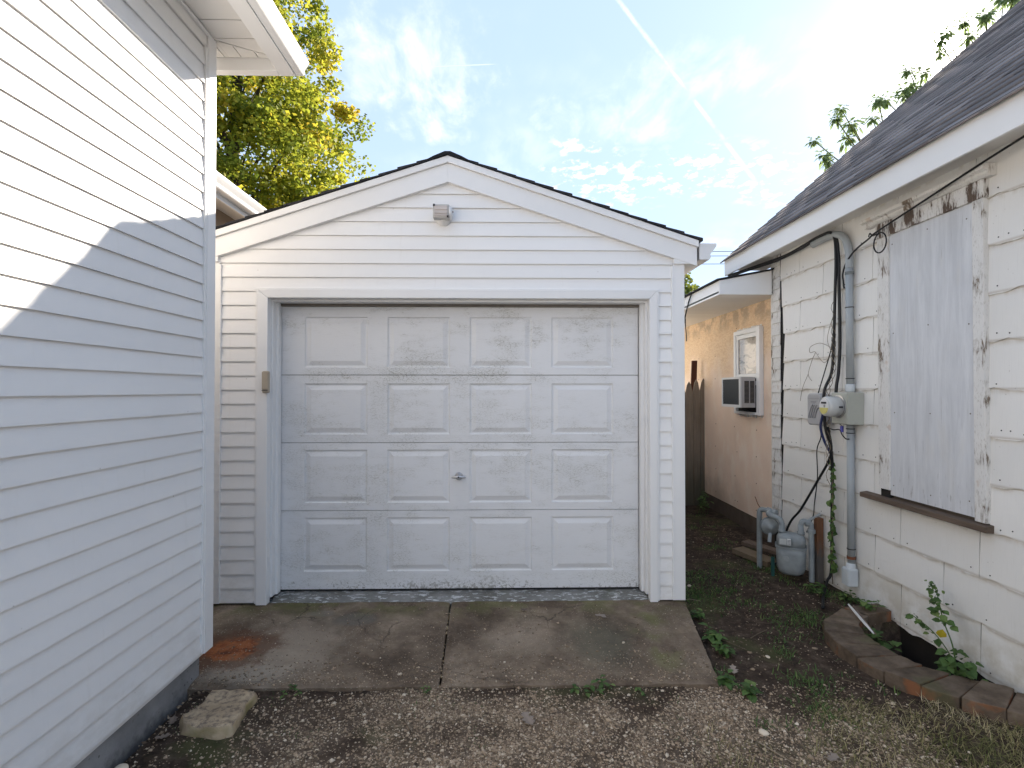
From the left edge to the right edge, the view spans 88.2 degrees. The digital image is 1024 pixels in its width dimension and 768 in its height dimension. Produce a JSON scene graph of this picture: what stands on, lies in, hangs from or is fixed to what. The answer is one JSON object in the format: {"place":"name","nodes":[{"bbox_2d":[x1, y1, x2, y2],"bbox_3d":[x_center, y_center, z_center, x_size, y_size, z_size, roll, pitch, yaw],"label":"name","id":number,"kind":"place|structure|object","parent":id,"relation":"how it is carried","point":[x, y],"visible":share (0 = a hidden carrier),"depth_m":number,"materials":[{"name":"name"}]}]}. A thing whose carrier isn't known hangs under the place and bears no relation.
{"place":"outdoors","nodes":[
{"label":"outdoors","id":0,"kind":"place"},
{"bbox_2d":[126,681,989,767],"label":"gravel","id":1,"kind":"structure","parent":0,"point":[465,714],"depth_m":2.49,"materials":[{"name":"grey gravel"}]},
{"bbox_2d":[521,712,535,729],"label":"fallen leaf","id":2,"kind":"object","parent":1,"relation":"on","point":[527,718],"visible":1,"depth_m":2.59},
{"bbox_2d":[667,760,692,767],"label":"twig","id":3,"kind":"object","parent":1,"relation":"on","point":[679,763],"visible":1,"depth_m":2.28,"materials":[{"name":"wood"}]},
{"bbox_2d":[827,750,839,760],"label":"fallen leaf","id":4,"kind":"object","parent":1,"relation":"on","point":[833,756],"visible":1,"depth_m":2.32,"materials":[{"name":"beige plant"}]},
{"bbox_2d":[124,505,1023,767],"bbox_3d":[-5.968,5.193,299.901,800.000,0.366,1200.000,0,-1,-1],"label":"ground","id":5,"kind":"structure","parent":0,"point":[758,674],"depth_m":2.67,"materials":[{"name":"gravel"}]},
{"bbox_2d":[115,763,128,767],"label":"stone","id":6,"kind":"object","parent":5,"relation":"on","point":[123,765],"visible":1,"depth_m":2.25,"materials":[{"name":"white stone"}]},
{"bbox_2d":[0,0,308,767],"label":"white house","id":7,"kind":"structure","parent":5,"relation":"on","point":[121,198],"depth_m":2.23,"materials":[{"name":"white vinyl siding"},{"name":"white aluminium trim"},{"name":"concrete"}]},
{"bbox_2d":[155,732,176,738],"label":"fallen leaf","id":8,"kind":"object","parent":5,"relation":"on","point":[163,736],"visible":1,"depth_m":2.45,"materials":[{"name":"grey plant"}]},
{"bbox_2d":[167,713,177,724],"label":"fallen leaf","id":9,"kind":"object","parent":5,"relation":"on","point":[172,720],"visible":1,"depth_m":2.58,"materials":[{"name":"grey plant"}]},
{"bbox_2d":[179,689,257,739],"bbox_3d":[-1.455,1.640,2.608,0.294,0.098,0.333,0,-1,-1],"label":"stone slab","id":10,"kind":"object","parent":5,"relation":"on","point":[217,714],"depth_m":2.56,"materials":[{"name":"stone"}]},
{"bbox_2d":[280,684,301,698],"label":"weed plant","id":11,"kind":"object","parent":5,"relation":"on","point":[294,689],"visible":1,"depth_m":2.78,"materials":[{"name":"green plant"}]},
{"bbox_2d":[216,0,375,209],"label":"maple tree","id":12,"kind":"object","parent":5,"relation":"on","point":[297,136],"visible":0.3,"depth_m":11.56,"materials":[{"name":"green plant"}]},
{"bbox_2d":[187,587,719,699],"bbox_3d":[-0.577,1.669,3.469,3.691,0.254,1.242,0,-1,-1],"label":"driveway apron","id":13,"kind":"object","parent":5,"relation":"on","point":[390,608],"visible":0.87,"depth_m":3.31,"materials":[{"name":"concrete"}]},
{"bbox_2d":[213,151,716,604],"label":"garage","id":14,"kind":"structure","parent":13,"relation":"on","point":[484,389],"depth_m":3.96,"materials":[{"name":"white plastic"}]},
{"bbox_2d":[262,371,269,392],"bbox_3d":[-1.751,-0.014,3.756,0.048,0.157,0.040,0,-1,-1],"label":"door keypad","id":15,"kind":"object","parent":14,"relation":"attached to","point":[265,381],"depth_m":3.74,"materials":[{"name":"beige plastic"}]},
{"bbox_2d":[433,204,452,226],"bbox_3d":[-0.491,-1.210,3.787,0.143,0.130,0.116,0,-1,-1],"label":"flood light","id":16,"kind":"object","parent":14,"relation":"attached to","point":[443,215],"visible":1,"depth_m":3.74,"materials":[{"name":"metal"}]},
{"bbox_2d":[280,307,638,590],"bbox_3d":[-0.391,0.476,3.981,2.704,2.142,0.107,0,-1,-1],"label":"overhead door","id":17,"kind":"structure","parent":14,"relation":"in","point":[423,448],"depth_m":3.98,"materials":[{"name":"white paint"}]},
{"bbox_2d":[163,688,790,767],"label":"moss tufts","id":18,"kind":"object","parent":5,"relation":"on","point":[434,708],"visible":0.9,"depth_m":2.60,"materials":[{"name":"green plant"}]},
{"bbox_2d":[570,680,596,696],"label":"weed plant","id":19,"kind":"object","parent":5,"relation":"on","point":[592,687],"visible":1,"depth_m":2.83,"materials":[{"name":"green plant"}]},
{"bbox_2d":[596,674,614,694],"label":"weed plant","id":20,"kind":"object","parent":5,"relation":"on","point":[601,683],"visible":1,"depth_m":2.85,"materials":[{"name":"green plant"}]},
{"bbox_2d":[191,523,1022,760],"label":"scattered pebbles","id":21,"kind":"object","parent":5,"relation":"on","point":[451,679],"visible":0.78,"depth_m":3.00,"materials":[{"name":"grey stone"}]},
{"bbox_2d":[635,687,644,695],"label":"weed plant","id":22,"kind":"object","parent":5,"relation":"on","point":[642,693],"visible":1,"depth_m":2.82,"materials":[{"name":"green plant"}]},
{"bbox_2d":[684,272,699,294],"bbox_3d":[4.423,-0.741,14.044,2.011,5.011,1.946,1,-1,-43],"label":"tree","id":23,"kind":"object","parent":5,"relation":"on","point":[688,288],"visible":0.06,"depth_m":13.76,"materials":[{"name":"green plant"}]},
{"bbox_2d":[691,361,696,390],"bbox_3d":[2.570,0.676,7.551,0.160,2.020,0.030,0,-1,-1],"label":"leaning board","id":24,"kind":"object","parent":5,"relation":"on","point":[693,371],"visible":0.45,"depth_m":7.55,"materials":[{"name":"brown wood"}]},
{"bbox_2d":[685,379,704,505],"bbox_3d":[1.972,0.827,7.455,1.561,1.814,0.074,0,-1,-1],"label":"picket fence","id":25,"kind":"object","parent":5,"relation":"on","point":[694,447],"visible":0.16,"depth_m":7.43,"materials":[{"name":"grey wood"}]},
{"bbox_2d":[689,608,705,620],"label":"weed plant","id":26,"kind":"object","parent":5,"relation":"on","point":[700,615],"visible":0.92,"depth_m":3.73,"materials":[{"name":"green plant"}]},
{"bbox_2d":[696,491,712,514],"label":"weed plant","id":27,"kind":"object","parent":5,"relation":"on","point":[703,501],"visible":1,"depth_m":6.92,"materials":[{"name":"green plant"}]},
{"bbox_2d":[698,622,727,645],"bbox_3d":[1.304,1.628,3.420,0.169,0.087,0.181,0,-1,8],"label":"weed plant","id":28,"kind":"object","parent":5,"relation":"on","point":[715,635],"visible":0.94,"depth_m":3.40,"materials":[{"name":"green plant"}]},
{"bbox_2d":[711,641,735,658],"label":"weed plant","id":29,"kind":"object","parent":5,"relation":"on","point":[721,648],"visible":1,"depth_m":3.21,"materials":[{"name":"green plant"}]},
{"bbox_2d":[716,669,736,689],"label":"weed plant","id":30,"kind":"object","parent":5,"relation":"on","point":[725,679],"visible":0.98,"depth_m":2.90,"materials":[{"name":"green plant"}]},
{"bbox_2d":[728,665,738,675],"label":"fallen leaf","id":31,"kind":"object","parent":5,"relation":"on","point":[733,667],"visible":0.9,"depth_m":3.04,"materials":[{"name":"beige plant"}]},
{"bbox_2d":[732,679,762,702],"bbox_3d":[1.247,1.626,2.811,0.141,0.074,0.150,0,-1,-22],"label":"weed plant","id":32,"kind":"object","parent":5,"relation":"on","point":[746,688],"visible":1,"depth_m":2.80,"materials":[{"name":"green plant"}]},
{"bbox_2d":[732,546,776,566],"bbox_3d":[2.320,1.647,5.049,0.158,0.050,0.452,0,-1,-20],"label":"plank","id":33,"kind":"object","parent":5,"relation":"on","point":[747,553],"visible":0.71,"depth_m":5.04,"materials":[{"name":"brown wood"}]},
{"bbox_2d":[741,540,775,554],"bbox_3d":[2.467,1.603,5.177,0.116,0.038,0.426,0,-1,-30],"label":"plank","id":34,"kind":"object","parent":33,"relation":"on","point":[765,548],"visible":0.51,"depth_m":5.19,"materials":[{"name":"brown wood"}]},
{"bbox_2d":[758,729,768,735],"bbox_3d":[1.191,1.647,2.499,0.043,0.022,0.049,0,-1,-1],"label":"stone","id":35,"kind":"object","parent":5,"relation":"on","point":[763,732],"visible":1,"depth_m":2.49,"materials":[{"name":"white stone"}]},
{"bbox_2d":[771,557,774,575],"bbox_3d":[2.281,1.597,4.619,0.025,0.170,0.020,0,-1,-1],"label":"marker stake","id":36,"kind":"object","parent":5,"relation":"on","point":[772,566],"visible":1,"depth_m":4.61,"materials":[{"name":"teal paint"}]},
{"bbox_2d":[758,741,789,760],"bbox_3d":[1.176,1.646,2.368,0.012,0.013,0.145,0,-1,-35],"label":"twig","id":37,"kind":"object","parent":5,"relation":"on","point":[772,750],"visible":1,"depth_m":2.38,"materials":[{"name":"wood"}]},
{"bbox_2d":[755,497,820,582],"bbox_3d":[2.347,1.356,4.584,0.281,0.652,0.545,1,-1,-45],"label":"gas meter","id":38,"kind":"object","parent":5,"relation":"on","point":[791,550],"visible":1,"depth_m":4.48,"materials":[{"name":"grey paint"}]},
{"bbox_2d":[779,538,786,544],"bbox_3d":[2.288,1.331,4.458,0.053,0.046,0.002,0,-1,27],"label":"index window","id":39,"kind":"structure","parent":38,"relation":"in","point":[781,541],"depth_m":4.46,"materials":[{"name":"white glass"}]},
{"bbox_2d":[685,513,900,731],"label":"ground weeds","id":40,"kind":"object","parent":5,"relation":"on","point":[778,626],"visible":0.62,"depth_m":3.75,"materials":[{"name":"green plant"}]},
{"bbox_2d":[803,582,827,596],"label":"weed plant","id":41,"kind":"object","parent":5,"relation":"on","point":[814,586],"visible":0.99,"depth_m":4.22,"materials":[{"name":"green plant"}]},
{"bbox_2d":[814,517,823,582],"bbox_3d":[2.606,1.419,4.484,0.054,0.565,0.055,0,-1,-1],"label":"rusty post","id":42,"kind":"object","parent":5,"relation":"on","point":[819,546],"visible":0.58,"depth_m":4.46,"materials":[{"name":"metal"}]},
{"bbox_2d":[838,590,859,604],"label":"weed plant","id":43,"kind":"object","parent":5,"relation":"on","point":[845,595],"visible":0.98,"depth_m":4.05,"materials":[{"name":"green plant"}]},
{"bbox_2d":[838,739,864,760],"bbox_3d":[1.518,1.641,2.367,0.014,0.010,0.152,0,-1,-8],"label":"twig","id":44,"kind":"object","parent":5,"relation":"on","point":[850,750],"visible":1,"depth_m":2.36,"materials":[{"name":"brown wood"}]},
{"bbox_2d":[684,0,1023,694],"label":"old house","id":45,"kind":"structure","parent":5,"relation":"on","point":[938,287],"depth_m":3.59,"materials":[{"name":"wood"}]},
{"bbox_2d":[685,293,691,318],"bbox_3d":[2.081,-0.886,6.324,0.044,0.371,0.562,0,-1,3],"label":"roof cable","id":46,"kind":"object","parent":45,"relation":"attached to","point":[687,305],"visible":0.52,"depth_m":6.19,"materials":[{"name":"black rubber"}]},
{"bbox_2d":[722,377,754,407],"bbox_3d":[2.597,0.094,6.064,0.176,0.340,0.486,0,-1,-1],"label":"air conditioner","id":47,"kind":"object","parent":45,"relation":"attached to","point":[738,392],"visible":1,"depth_m":5.86,"materials":[{"name":"grey paint"}]},
{"bbox_2d":[733,324,763,417],"bbox_3d":[2.709,-0.139,6.087,0.059,1.039,0.660,0,-1,-1],"label":"window","id":48,"kind":"structure","parent":45,"relation":"in","point":[748,342],"depth_m":5.99,"materials":[{"name":"white glass"}]},
{"bbox_2d":[728,231,841,392],"bbox_3d":[2.539,-0.589,5.034,0.114,1.343,1.665,0,-1,-6],"label":"service cable","id":49,"kind":"object","parent":45,"relation":"attached to","point":[839,316],"visible":0.95,"depth_m":4.24,"materials":[{"name":"black rubber"}]},
{"bbox_2d":[770,427,832,564],"bbox_3d":[2.482,1.009,4.616,0.115,1.316,0.732,0,-1,-22],"label":"gas bond cable","id":50,"kind":"object","parent":45,"relation":"attached to","point":[811,490],"visible":0.66,"depth_m":4.45,"materials":[{"name":"black rubber"}]},
{"bbox_2d":[808,393,833,425],"bbox_3d":[2.609,0.214,4.478,0.108,0.270,0.215,0,-1,-1],"label":"telephone box","id":51,"kind":"object","parent":45,"relation":"attached to","point":[814,412],"visible":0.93,"depth_m":4.46,"materials":[{"name":"grey plastic"}]},
{"bbox_2d":[806,434,820,531],"bbox_3d":[2.618,0.826,4.561,0.044,0.955,0.180,0,-1,-8],"label":"telephone wire","id":52,"kind":"object","parent":51,"relation":"hanging from","point":[817,475],"visible":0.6,"depth_m":4.56,"materials":[{"name":"black rubber"}]},
{"bbox_2d":[818,343,831,392],"bbox_3d":[2.630,-0.196,4.412,0.023,0.550,0.200,0,-1,-7],"label":"telephone wire","id":53,"kind":"object","parent":51,"relation":"attached to","point":[824,371],"visible":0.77,"depth_m":4.44,"materials":[{"name":"black rubber"}]},
{"bbox_2d":[810,231,857,586],"bbox_3d":[2.619,0.158,4.310,0.093,2.811,0.491,0,-1,-1],"label":"electric conduit","id":54,"kind":"object","parent":45,"relation":"attached to","point":[849,574],"visible":0.98,"depth_m":4.09,"materials":[{"name":"grey plastic"}]},
{"bbox_2d":[731,231,836,608],"bbox_3d":[2.504,0.210,4.833,0.332,2.926,1.915,0,-1,4],"label":"service cable","id":55,"kind":"object","parent":54,"relation":"attached to","point":[828,578],"visible":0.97,"depth_m":4.28,"materials":[{"name":"black rubber"}]},
{"bbox_2d":[800,303,835,488],"bbox_3d":[2.625,0.075,4.535,0.085,1.550,0.553,0,-1,9],"label":"dry vine","id":56,"kind":"object","parent":55,"relation":"attached to","point":[829,382],"visible":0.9,"depth_m":4.29,"materials":[{"name":"brown plant"}]},
{"bbox_2d":[819,415,829,453],"bbox_3d":[2.553,0.400,4.301,0.096,0.347,0.047,0,-1,-17],"label":"blue cable","id":57,"kind":"object","parent":55,"relation":"attached to","point":[821,431],"visible":0.89,"depth_m":4.30,"materials":[{"name":"blue plastic"}]},
{"bbox_2d":[826,462,837,583],"bbox_3d":[2.609,1.089,4.300,0.057,1.080,0.100,0,-1,-20],"label":"ivy vine","id":58,"kind":"object","parent":55,"relation":"attached to","point":[833,564],"visible":0.99,"depth_m":4.30,"materials":[{"name":"green plant"}]},
{"bbox_2d":[819,393,863,431],"bbox_3d":[2.545,0.222,4.102,0.252,0.310,0.195,0,-1,-1],"label":"electric meter","id":59,"kind":"object","parent":45,"relation":"attached to","point":[844,408],"visible":1,"depth_m":4.02,"materials":[{"name":"silver metal"}]},
{"bbox_2d":[842,135,1023,288],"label":"drop wire","id":60,"kind":"object","parent":45,"relation":"attached to","point":[965,173],"visible":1,"depth_m":3.24,"materials":[{"name":"black rubber"}]},
{"bbox_2d":[868,232,886,252],"bbox_3d":[2.598,-1.010,3.755,0.015,0.173,0.184,0,-1,-2],"label":"wire loop","id":61,"kind":"object","parent":60,"relation":"hanging from","point":[876,234],"visible":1,"depth_m":3.75,"materials":[{"name":"black rubber"}]},
{"bbox_2d":[692,692,1023,767],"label":"grass","id":62,"kind":"structure","parent":5,"relation":"on","point":[957,740],"depth_m":2.44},
{"bbox_2d":[842,679,879,692],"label":"twig","id":63,"kind":"object","parent":5,"relation":"on","point":[860,684],"visible":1,"depth_m":2.89,"materials":[{"name":"wood"}]},
{"bbox_2d":[863,627,901,652],"bbox_3d":[2.356,1.684,3.413,0.251,0.161,0.204,0,-1,-1],"label":"weed plant","id":64,"kind":"object","parent":5,"relation":"on","point":[884,643],"visible":0.54,"depth_m":3.41,"materials":[{"name":"green plant"}]},
{"bbox_2d":[804,0,1019,170],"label":"tufted tree","id":65,"kind":"object","parent":5,"relation":"on","point":[984,20],"visible":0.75,"depth_m":8.67,"materials":[{"name":"green plant"}]},
{"bbox_2d":[822,603,1023,726],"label":"brick edging","id":66,"kind":"object","parent":5,"relation":"on","point":[848,639],"visible":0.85,"depth_m":2.88,"materials":[{"name":"brown brick"}]},
{"bbox_2d":[848,604,873,633],"bbox_3d":[2.328,1.564,3.530,0.018,0.029,0.415,0,-1,15],"label":"paint stick","id":67,"kind":"object","parent":66,"relation":"on","point":[860,618],"visible":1,"depth_m":3.51,"materials":[{"name":"white wood"}]},
{"bbox_2d":[856,599,886,610],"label":"weed plant","id":68,"kind":"object","parent":66,"relation":"on","point":[867,605],"visible":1,"depth_m":3.69,"materials":[{"name":"green plant"}]},
{"bbox_2d":[905,580,988,681],"bbox_3d":[2.483,1.536,3.066,0.229,0.698,0.556,0,-1,-1],"label":"seedling","id":69,"kind":"object","parent":5,"relation":"on","point":[942,663],"visible":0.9,"depth_m":3.02,"materials":[{"name":"green plant"}]},
{"bbox_2d":[216,0,1009,290],"label":"sky","id":70,"kind":"structure","parent":0,"point":[694,117],"materials":[{"name":"blue"}]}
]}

